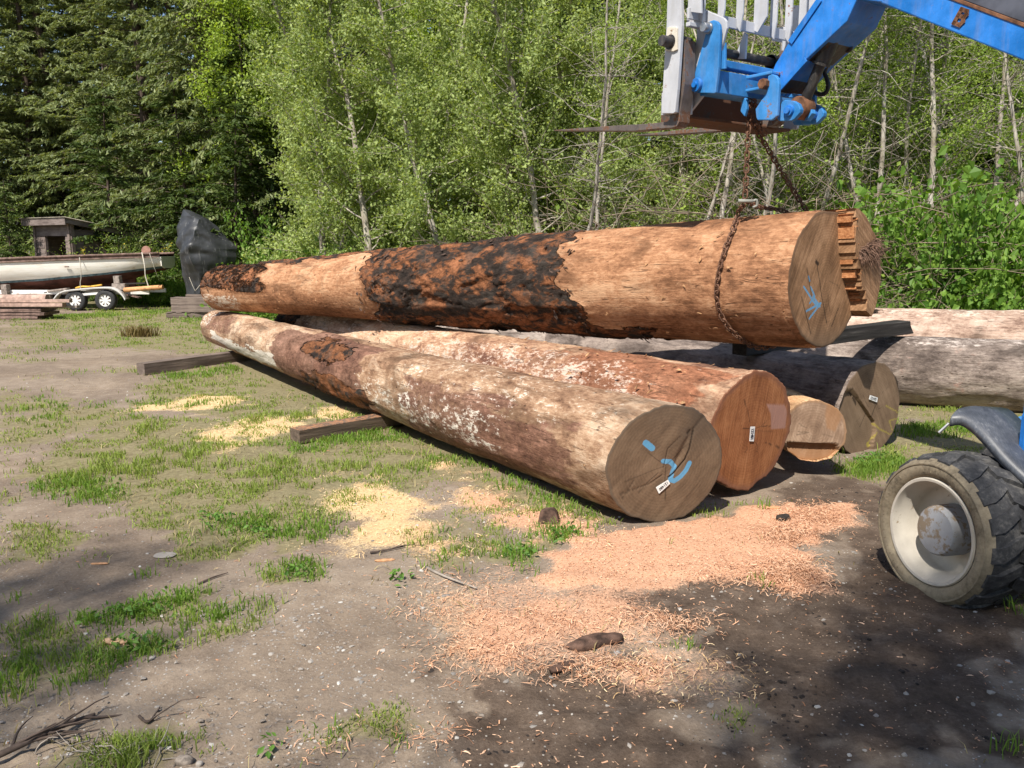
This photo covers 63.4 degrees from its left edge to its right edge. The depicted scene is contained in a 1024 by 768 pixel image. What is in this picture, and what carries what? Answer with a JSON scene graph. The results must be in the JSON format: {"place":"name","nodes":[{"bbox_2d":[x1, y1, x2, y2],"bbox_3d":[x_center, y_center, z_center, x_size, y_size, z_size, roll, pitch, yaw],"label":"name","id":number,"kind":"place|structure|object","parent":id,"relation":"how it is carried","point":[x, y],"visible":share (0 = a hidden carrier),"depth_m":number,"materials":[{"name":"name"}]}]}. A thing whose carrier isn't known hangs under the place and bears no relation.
{"place":"outdoors","nodes":[
{"label":"outdoors","id":0,"kind":"place"},
{"bbox_2d":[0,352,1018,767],"bbox_3d":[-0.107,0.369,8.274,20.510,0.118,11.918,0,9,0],"label":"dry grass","id":1,"kind":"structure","parent":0,"point":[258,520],"depth_m":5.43,"materials":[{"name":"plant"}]},
{"bbox_2d":[0,304,1021,767],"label":"grass","id":2,"kind":"structure","parent":0,"point":[126,760],"depth_m":6.16,"materials":[{"name":"plant"}]},
{"bbox_2d":[0,253,1023,767],"bbox_3d":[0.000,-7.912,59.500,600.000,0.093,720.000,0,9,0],"label":"ground","id":3,"kind":"structure","parent":0,"point":[798,643],"depth_m":3.90,"materials":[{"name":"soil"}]},
{"bbox_2d":[0,182,32,257],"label":"young fir","id":4,"kind":"object","parent":3,"relation":"on","point":[6,221],"visible":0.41,"depth_m":27.88,"materials":[{"name":"green plant"}]},
{"bbox_2d":[0,0,102,255],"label":"conifer","id":5,"kind":"object","parent":3,"relation":"on","point":[25,86],"visible":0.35,"depth_m":35.30,"materials":[{"name":"plant"}]},
{"bbox_2d":[0,696,122,757],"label":"dead branch","id":6,"kind":"object","parent":3,"relation":"on","point":[42,734],"visible":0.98,"depth_m":2.92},
{"bbox_2d":[7,0,126,254],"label":"conifer","id":7,"kind":"object","parent":3,"relation":"on","point":[50,146],"visible":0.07,"depth_m":36.12,"materials":[{"name":"plant"}]},
{"bbox_2d":[0,0,141,227],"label":"conifer","id":8,"kind":"object","parent":3,"relation":"on","point":[41,45],"visible":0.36,"depth_m":35.09,"materials":[{"name":"plant"}]},
{"bbox_2d":[19,216,134,299],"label":"shed","id":9,"kind":"structure","parent":3,"relation":"on","point":[49,233],"depth_m":28.20,"materials":[{"name":"wood"}]},
{"bbox_2d":[0,287,166,310],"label":"trailer","id":10,"kind":"object","parent":3,"relation":"on","point":[106,299],"visible":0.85,"depth_m":23.51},
{"bbox_2d":[0,252,174,294],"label":"wooden boat","id":11,"kind":"object","parent":10,"relation":"on","point":[41,272],"visible":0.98,"depth_m":23.63,"materials":[{"name":"white wood"}]},
{"bbox_2d":[0,0,180,245],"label":"conifer","id":12,"kind":"object","parent":3,"relation":"on","point":[65,135],"visible":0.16,"depth_m":34.58,"materials":[{"name":"plant"}]},
{"bbox_2d":[7,0,178,233],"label":"conifer","id":13,"kind":"object","parent":3,"relation":"on","point":[41,121],"visible":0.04,"depth_m":35.42,"materials":[{"name":"plant"}]},
{"bbox_2d":[6,0,226,240],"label":"conifer","id":14,"kind":"object","parent":3,"relation":"on","point":[136,24],"visible":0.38,"depth_m":31.43,"materials":[{"name":"plant"}]},
{"bbox_2d":[64,83,177,301],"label":"young fir","id":15,"kind":"object","parent":3,"relation":"on","point":[94,113],"visible":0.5,"depth_m":28.34,"materials":[{"name":"green plant"}]},
{"bbox_2d":[34,717,226,767],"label":"twigs","id":16,"kind":"object","parent":3,"relation":"on","point":[87,750],"visible":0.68,"depth_m":2.85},
{"bbox_2d":[63,0,224,248],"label":"conifer","id":17,"kind":"object","parent":3,"relation":"on","point":[121,73],"visible":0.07,"depth_m":31.91,"materials":[{"name":"plant"}]},
{"bbox_2d":[106,73,223,303],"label":"young fir","id":18,"kind":"object","parent":3,"relation":"on","point":[170,198],"visible":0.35,"depth_m":26.77,"materials":[{"name":"green plant"}]},
{"bbox_2d":[65,0,286,272],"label":"conifer","id":19,"kind":"object","parent":3,"relation":"on","point":[165,61],"visible":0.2,"depth_m":27.57,"materials":[{"name":"plant"}]},
{"bbox_2d":[136,351,252,374],"bbox_3d":[-4.047,-0.494,13.233,0.179,0.172,4.190,6,11,31],"label":"bearer timber","id":20,"kind":"object","parent":3,"relation":"on","point":[170,364],"visible":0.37,"depth_m":12.03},
{"bbox_2d":[200,310,721,521],"bbox_3d":[-1.913,-0.204,9.362,0.828,0.789,10.439,-6,12,-34],"label":"felled log","id":21,"kind":"object","parent":20,"relation":"on","point":[646,459],"visible":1,"depth_m":5.94,"materials":[{"name":"wood"}]},
{"bbox_2d":[176,209,236,293],"bbox_3d":[-8.334,-3.485,22.569,1.324,2.476,1.428,9,13,43],"label":"tarp cover","id":22,"kind":"object","parent":3,"relation":"on","point":[202,247],"visible":0.79,"depth_m":22.13,"materials":[{"name":"plastic"}]},
{"bbox_2d":[151,90,291,284],"bbox_3d":[-7.888,-5.035,23.769,4.118,6.653,4.482,9,13,44],"label":"young fir","id":23,"kind":"object","parent":3,"relation":"on","point":[226,160],"visible":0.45,"depth_m":23.79,"materials":[{"name":"green plant"}]},
{"bbox_2d":[151,0,296,240],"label":"maple tree","id":24,"kind":"object","parent":3,"relation":"on","point":[252,24],"visible":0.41,"depth_m":25.06,"materials":[{"name":"green plant"}]},
{"bbox_2d":[163,23,315,260],"bbox_3d":[-8.284,-6.440,26.102,5.572,9.001,6.064,7,12,39],"label":"young fir","id":25,"kind":"object","parent":3,"relation":"on","point":[267,181],"visible":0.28,"depth_m":25.05,"materials":[{"name":"green plant"}]},
{"bbox_2d":[110,0,369,253],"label":"conifer","id":26,"kind":"object","parent":3,"relation":"on","point":[154,35],"visible":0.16,"depth_m":26.19,"materials":[{"name":"plant"}]},
{"bbox_2d":[230,0,395,251],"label":"tree","id":27,"kind":"object","parent":3,"relation":"on","point":[267,197],"visible":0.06,"depth_m":25.73,"materials":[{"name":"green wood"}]},
{"bbox_2d":[227,0,406,263],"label":"alder tree","id":28,"kind":"object","parent":3,"relation":"on","point":[300,242],"visible":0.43,"depth_m":18.30,"materials":[{"name":"green plant"}]},
{"bbox_2d":[236,0,413,256],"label":"alder tree","id":29,"kind":"object","parent":3,"relation":"on","point":[265,45],"visible":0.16,"depth_m":20.95,"materials":[{"name":"green plant"}]},
{"bbox_2d":[281,15,400,255],"bbox_3d":[-4.409,-5.562,21.182,3.789,7.879,3.044,3,10,16],"label":"alder tree","id":30,"kind":"object","parent":3,"relation":"on","point":[341,197],"visible":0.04,"depth_m":21.20,"materials":[{"name":"green plant"}]},
{"bbox_2d":[290,413,401,443],"bbox_3d":[-1.073,0.325,8.307,0.167,0.131,2.486,9,13,44],"label":"bearer timber","id":31,"kind":"object","parent":3,"relation":"on","point":[304,433],"visible":0.43,"depth_m":7.70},
{"bbox_2d":[274,314,790,490],"bbox_3d":[-0.928,-0.300,9.488,0.866,0.878,9.197,-6,11,-34],"label":"felled log","id":32,"kind":"object","parent":31,"relation":"on","point":[746,413],"visible":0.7,"depth_m":6.27,"materials":[{"name":"wood"}]},
{"bbox_2d":[246,0,475,251],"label":"alder tree","id":33,"kind":"object","parent":3,"relation":"on","point":[331,149],"visible":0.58,"depth_m":17.98,"materials":[{"name":"green plant"}]},
{"bbox_2d":[311,0,475,251],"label":"alder tree","id":34,"kind":"object","parent":3,"relation":"on","point":[414,58],"visible":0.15,"depth_m":19.20,"materials":[{"name":"green plant"}]},
{"bbox_2d":[342,0,495,188],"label":"maple tree","id":35,"kind":"object","parent":3,"relation":"on","point":[421,29],"visible":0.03,"depth_m":24.13,"materials":[{"name":"green plant"}]},
{"bbox_2d":[330,0,513,247],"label":"alder tree","id":36,"kind":"object","parent":3,"relation":"on","point":[418,202],"visible":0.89,"depth_m":16.87,"materials":[{"name":"green plant"}]},
{"bbox_2d":[0,479,849,767],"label":"dirt clods","id":37,"kind":"object","parent":3,"relation":"on","point":[278,719],"visible":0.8,"depth_m":3.10,"materials":[{"name":"soil"}]},
{"bbox_2d":[354,0,518,247],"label":"alder tree","id":38,"kind":"object","parent":3,"relation":"on","point":[448,76],"visible":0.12,"depth_m":20.99,"materials":[{"name":"green plant"}]},
{"bbox_2d":[120,394,774,712],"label":"straw shavings","id":39,"kind":"object","parent":3,"relation":"on","point":[576,539],"visible":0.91,"depth_m":4.96},
{"bbox_2d":[47,447,896,758],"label":"weeds","id":40,"kind":"object","parent":3,"relation":"on","point":[301,565],"visible":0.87,"depth_m":4.32,"materials":[{"name":"green plant"}]},
{"bbox_2d":[409,0,575,241],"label":"alder tree","id":41,"kind":"object","parent":3,"relation":"on","point":[462,10],"visible":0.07,"depth_m":22.59,"materials":[{"name":"green plant"}]},
{"bbox_2d":[1,425,1023,767],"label":"wood chips","id":42,"kind":"object","parent":3,"relation":"on","point":[593,705],"visible":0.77,"depth_m":3.31,"materials":[{"name":"brown wood"}]},
{"bbox_2d":[411,0,623,244],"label":"alder tree","id":43,"kind":"object","parent":3,"relation":"on","point":[473,135],"visible":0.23,"depth_m":17.48,"materials":[{"name":"green plant"}]},
{"bbox_2d":[442,0,617,237],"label":"alder tree","id":44,"kind":"object","parent":3,"relation":"on","point":[550,68],"visible":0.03,"depth_m":20.79,"materials":[{"name":"green plant"}]},
{"bbox_2d":[446,0,645,240],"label":"alder tree","id":45,"kind":"object","parent":3,"relation":"on","point":[527,47],"visible":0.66,"depth_m":16.39,"materials":[{"name":"green plant"}]},
{"bbox_2d":[230,496,867,766],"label":"wood shavings","id":46,"kind":"object","parent":3,"relation":"on","point":[800,569],"visible":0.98,"depth_m":3.92,"materials":[{"name":"brown wood"}]},
{"bbox_2d":[463,0,648,232],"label":"alder tree","id":47,"kind":"object","parent":3,"relation":"on","point":[589,14],"visible":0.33,"depth_m":17.04,"materials":[{"name":"green plant"}]},
{"bbox_2d":[489,0,666,229],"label":"alder tree","id":48,"kind":"object","parent":3,"relation":"on","point":[632,3],"visible":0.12,"depth_m":21.04,"materials":[{"name":"green plant"}]},
{"bbox_2d":[530,0,673,230],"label":"bare stem","id":49,"kind":"object","parent":3,"relation":"on","point":[600,143],"visible":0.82,"depth_m":14.09,"materials":[{"name":"grey plant"}]},
{"bbox_2d":[547,0,668,230],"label":"bare stem","id":50,"kind":"object","parent":3,"relation":"on","point":[596,212],"visible":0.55,"depth_m":15.78,"materials":[{"name":"grey plant"}]},
{"bbox_2d":[509,0,707,230],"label":"alder tree","id":51,"kind":"object","parent":3,"relation":"on","point":[640,120],"visible":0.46,"depth_m":16.55,"materials":[{"name":"green plant"}]},
{"bbox_2d":[381,501,867,707],"bbox_3d":[0.976,0.986,4.430,3.586,0.073,1.634,-5,10,-26],"label":"sawdust pile","id":52,"kind":"object","parent":3,"relation":"on","point":[631,577],"visible":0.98,"depth_m":4.41,"materials":[{"name":"brown wood"}]},
{"bbox_2d":[565,632,623,651],"bbox_3d":[0.359,1.123,3.615,0.295,0.056,0.085,-5,10,-26],"label":"bark slab","id":53,"kind":"object","parent":52,"relation":"on","point":[585,643],"depth_m":3.59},
{"bbox_2d":[620,0,755,218],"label":"sapling","id":54,"kind":"object","parent":3,"relation":"on","point":[660,6],"visible":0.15,"depth_m":19.17,"materials":[{"name":"green plant"}]},
{"bbox_2d":[600,0,779,225],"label":"alder tree","id":55,"kind":"object","parent":3,"relation":"on","point":[658,89],"visible":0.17,"depth_m":18.92,"materials":[{"name":"green plant"}]},
{"bbox_2d":[592,0,790,222],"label":"alder tree","id":56,"kind":"object","parent":3,"relation":"on","point":[644,152],"visible":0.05,"depth_m":21.96,"materials":[{"name":"green plant"}]},
{"bbox_2d":[654,0,779,219],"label":"bare stem","id":57,"kind":"object","parent":3,"relation":"on","point":[723,167],"visible":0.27,"depth_m":15.59,"materials":[{"name":"grey plant"}]},
{"bbox_2d":[627,0,814,221],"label":"sapling","id":58,"kind":"object","parent":3,"relation":"on","point":[731,196],"visible":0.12,"depth_m":17.06,"materials":[{"name":"green plant"}]},
{"bbox_2d":[545,333,899,453],"bbox_3d":[1.677,-0.148,9.189,0.873,0.860,5.068,-6,12,-33],"label":"felled log","id":59,"kind":"object","parent":3,"relation":"on","point":[862,395],"visible":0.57,"depth_m":7.27,"materials":[{"name":"wood"}]},
{"bbox_2d":[732,320,912,355],"bbox_3d":[3.277,-0.494,8.516,2.837,0.153,0.179,-7,12,-34],"label":"bearer timber","id":60,"kind":"object","parent":59,"relation":"on","point":[858,332],"visible":0.61,"depth_m":8.70,"materials":[{"name":"wood"}]},
{"bbox_2d":[496,119,949,237],"bbox_3d":[4.074,-2.833,18.507,10.242,5.491,10.426,2,9,14],"label":"brush tangle","id":61,"kind":"object","parent":3,"relation":"on","point":[573,204],"visible":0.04,"depth_m":15.85,"materials":[{"name":"brown plant"}]},
{"bbox_2d":[428,485,1018,767],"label":"dark clods","id":62,"kind":"object","parent":3,"relation":"on","point":[802,696],"visible":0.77,"depth_m":3.28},
{"bbox_2d":[658,0,792,218],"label":"bare stem","id":63,"kind":"object","parent":3,"relation":"on","point":[728,179],"visible":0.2,"depth_m":15.62,"materials":[{"name":"grey plant"}]},
{"bbox_2d":[437,103,1023,292],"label":"brush tangle","id":64,"kind":"object","parent":3,"relation":"on","point":[832,161],"visible":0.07,"depth_m":13.92,"materials":[{"name":"brown plant"}]},
{"bbox_2d":[438,326,1023,411],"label":"felled log","id":65,"kind":"object","parent":3,"relation":"on","point":[944,371],"visible":0.2,"depth_m":8.90,"materials":[{"name":"wood"}]},
{"bbox_2d":[657,0,804,221],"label":"sapling","id":66,"kind":"object","parent":3,"relation":"on","point":[716,145],"visible":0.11,"depth_m":17.53,"materials":[{"name":"green plant"}]},
{"bbox_2d":[688,0,841,212],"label":"sapling","id":67,"kind":"object","parent":3,"relation":"on","point":[781,193],"visible":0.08,"depth_m":16.89,"materials":[{"name":"green plant"}]},
{"bbox_2d":[510,105,1023,308],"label":"brush tangle","id":68,"kind":"object","parent":3,"relation":"on","point":[959,137],"visible":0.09,"depth_m":14.39,"materials":[{"name":"brown plant"}]},
{"bbox_2d":[712,0,821,214],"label":"bare stem","id":69,"kind":"object","parent":3,"relation":"on","point":[763,180],"visible":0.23,"depth_m":15.64,"materials":[{"name":"grey plant"}]},
{"bbox_2d":[712,0,827,215],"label":"bare stem","id":70,"kind":"object","parent":3,"relation":"on","point":[765,153],"visible":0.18,"depth_m":15.88,"materials":[{"name":"grey plant"}]},
{"bbox_2d":[687,0,865,214],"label":"bare stem","id":71,"kind":"object","parent":3,"relation":"on","point":[775,149],"visible":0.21,"depth_m":14.47,"materials":[{"name":"grey plant"}]},
{"bbox_2d":[554,0,1023,608],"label":"telehandler","id":72,"kind":"object","parent":3,"relation":"on","point":[948,522],"visible":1,"depth_m":4.80,"materials":[{"name":"blue paint"}]},
{"bbox_2d":[714,98,814,349],"bbox_3d":[2.069,-1.219,6.508,1.206,1.920,0.413,-6,11,-34],"label":"lifting chain","id":73,"kind":"object","parent":72,"relation":"hanging from","point":[752,203],"visible":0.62,"depth_m":6.34,"materials":[{"name":"metal"}]},
{"bbox_2d":[200,208,893,347],"bbox_3d":[-0.959,-1.136,9.546,10.068,1.069,1.139,6,11,44],"label":"raised log","id":74,"kind":"object","parent":73,"relation":"hanging from","point":[808,279],"visible":1,"depth_m":7.14,"materials":[{"name":"brown wood"}]},
{"bbox_2d":[574,97,1022,240],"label":"brush tangle","id":75,"kind":"object","parent":3,"relation":"on","point":[735,151],"visible":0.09,"depth_m":15.14,"materials":[{"name":"brown plant"}]},
{"bbox_2d":[660,12,993,207],"bbox_3d":[8.863,-12.210,22.016,8.780,20.910,8.689,8,12,39],"label":"conifer","id":76,"kind":"object","parent":3,"relation":"on","point":[876,141],"visible":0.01,"depth_m":21.52,"materials":[{"name":"plant"}]},
{"bbox_2d":[737,0,921,224],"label":"sapling","id":77,"kind":"object","parent":3,"relation":"on","point":[865,121],"visible":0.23,"depth_m":15.53,"materials":[{"name":"green plant"}]},
{"bbox_2d":[649,127,1023,308],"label":"brush tangle","id":78,"kind":"object","parent":3,"relation":"on","point":[938,268],"visible":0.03,"depth_m":13.14,"materials":[{"name":"brown plant"}]},
{"bbox_2d":[741,0,933,217],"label":"sapling","id":79,"kind":"object","parent":3,"relation":"on","point":[852,102],"visible":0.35,"depth_m":15.32,"materials":[{"name":"green plant"}]},
{"bbox_2d":[791,9,920,232],"bbox_3d":[6.706,-5.079,15.480,3.619,8.816,3.121,1,9,8],"label":"bare stem","id":80,"kind":"object","parent":3,"relation":"on","point":[849,165],"visible":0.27,"depth_m":15.42,"materials":[{"name":"grey plant"}]},
{"bbox_2d":[802,11,939,213],"bbox_3d":[7.341,-6.525,17.504,3.277,11.009,3.079,-9,13,-43],"label":"sapling","id":81,"kind":"object","parent":3,"relation":"on","point":[868,146],"visible":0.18,"depth_m":17.45,"materials":[{"name":"green plant"}]},
{"bbox_2d":[794,8,969,208],"bbox_3d":[8.044,-6.999,18.919,4.383,11.551,5.310,5,10,26],"label":"sapling","id":82,"kind":"object","parent":3,"relation":"on","point":[870,100],"visible":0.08,"depth_m":19.36,"materials":[{"name":"green plant"}]},
{"bbox_2d":[817,9,949,232],"bbox_3d":[6.747,-5.201,15.259,2.976,9.492,3.160,-1,12,6],"label":"bare stem","id":83,"kind":"object","parent":3,"relation":"on","point":[883,119],"visible":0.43,"depth_m":15.07,"materials":[{"name":"grey plant"}]},
{"bbox_2d":[770,128,1023,309],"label":"bramble bush","id":84,"kind":"object","parent":3,"relation":"on","point":[970,169],"visible":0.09,"depth_m":12.54,"materials":[{"name":"green plant"}]},
{"bbox_2d":[805,10,1023,207],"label":"conifer","id":85,"kind":"object","parent":3,"relation":"on","point":[987,158],"visible":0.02,"depth_m":22.09,"materials":[{"name":"plant"}]},
{"bbox_2d":[820,8,1014,221],"bbox_3d":[7.383,-6.019,15.400,3.639,10.690,3.827,6,11,31],"label":"sapling","id":86,"kind":"object","parent":3,"relation":"on","point":[978,125],"visible":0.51,"depth_m":15.17,"materials":[{"name":"green plant"}]},
{"bbox_2d":[832,146,1023,309],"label":"bramble bush","id":87,"kind":"object","parent":3,"relation":"on","point":[895,221],"visible":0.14,"depth_m":13.00,"materials":[{"name":"green plant"}]},
{"bbox_2d":[837,91,1023,308],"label":"bramble bush","id":88,"kind":"object","parent":3,"relation":"on","point":[988,220],"visible":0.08,"depth_m":14.22,"materials":[{"name":"green plant"}]},
{"bbox_2d":[842,12,1022,228],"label":"bare stem","id":89,"kind":"object","parent":3,"relation":"on","point":[932,151],"visible":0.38,"depth_m":15.07,"materials":[{"name":"grey plant"}]},
{"bbox_2d":[848,12,1018,218],"bbox_3d":[8.722,-5.841,16.948,3.218,9.878,5.259,-3,10,-18],"label":"sapling","id":90,"kind":"object","parent":3,"relation":"on","point":[949,65],"visible":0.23,"depth_m":16.88,"materials":[{"name":"green plant"}]},
{"bbox_2d":[847,308,1023,339],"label":"felled log","id":91,"kind":"object","parent":3,"relation":"on","point":[989,324],"visible":0.12,"depth_m":10.89,"materials":[{"name":"wood"}]},
{"bbox_2d":[848,196,1023,307],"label":"bramble bush","id":92,"kind":"object","parent":3,"relation":"on","point":[959,238],"visible":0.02,"depth_m":12.70,"materials":[{"name":"green plant"}]},
{"bbox_2d":[854,172,1018,301],"bbox_3d":[9.412,-2.187,14.991,8.234,4.317,8.231,-8,12,-40],"label":"bramble bush","id":93,"kind":"object","parent":3,"relation":"on","point":[881,179],"visible":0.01,"depth_m":14.25,"materials":[{"name":"green plant"}]},
{"bbox_2d":[855,12,1022,215],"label":"sapling","id":94,"kind":"object","parent":3,"relation":"on","point":[925,73],"visible":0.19,"depth_m":16.44,"materials":[{"name":"green plant"}]},
{"bbox_2d":[872,16,1009,207],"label":"sapling","id":95,"kind":"object","parent":3,"relation":"on","point":[965,97],"visible":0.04,"depth_m":19.95,"materials":[{"name":"green plant"}]},
{"bbox_2d":[873,217,1023,309],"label":"bramble bush","id":96,"kind":"object","parent":3,"relation":"on","point":[1018,298],"visible":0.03,"depth_m":12.42,"materials":[{"name":"green plant"}]},
{"bbox_2d":[877,217,1023,309],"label":"bramble bush","id":97,"kind":"object","parent":3,"relation":"on","point":[950,294],"visible":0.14,"depth_m":12.51,"materials":[{"name":"green plant"}]},
{"bbox_2d":[881,207,1023,309],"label":"bramble bush","id":98,"kind":"object","parent":3,"relation":"on","point":[1010,296],"visible":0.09,"depth_m":12.00,"materials":[{"name":"green plant"}]},
{"bbox_2d":[888,177,1023,309],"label":"bramble bush","id":99,"kind":"object","parent":3,"relation":"on","point":[1009,274],"visible":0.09,"depth_m":13.32,"materials":[{"name":"green plant"}]},
{"bbox_2d":[907,29,1023,215],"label":"bare stem","id":100,"kind":"object","parent":3,"relation":"on","point":[1018,150],"visible":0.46,"depth_m":14.50,"materials":[{"name":"grey plant"}]},
{"bbox_2d":[908,37,1023,236],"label":"bare stem","id":101,"kind":"object","parent":3,"relation":"on","point":[1000,119],"visible":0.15,"depth_m":15.55,"materials":[{"name":"grey plant"}]},
{"bbox_2d":[936,35,1023,202],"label":"sapling","id":102,"kind":"object","parent":3,"relation":"on","point":[975,130],"visible":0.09,"depth_m":17.00,"materials":[{"name":"green plant"}]},
{"bbox_2d":[978,60,1023,213],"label":"sapling","id":103,"kind":"object","parent":3,"relation":"on","point":[1011,141],"visible":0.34,"depth_m":15.66,"materials":[{"name":"green plant"}]},
{"bbox_3d":[2.125,0.472,7.472,2.522,0.104,0.159,-7,12,-39],"label":"bearer timber","id":104,"kind":"object","parent":3,"relation":"on","visible":0},
{"bbox_2d":[783,387,846,461],"bbox_3d":[2.372,0.228,7.490,0.503,0.475,2.506,1,6,4],"label":"short log","id":105,"kind":"object","parent":104,"relation":"on","point":[818,431],"visible":0.57,"depth_m":6.29,"materials":[{"name":"wood"}]},
{"bbox_2d":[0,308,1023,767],"bbox_3d":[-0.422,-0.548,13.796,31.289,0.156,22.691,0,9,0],"label":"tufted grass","id":106,"kind":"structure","parent":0,"point":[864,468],"depth_m":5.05,"materials":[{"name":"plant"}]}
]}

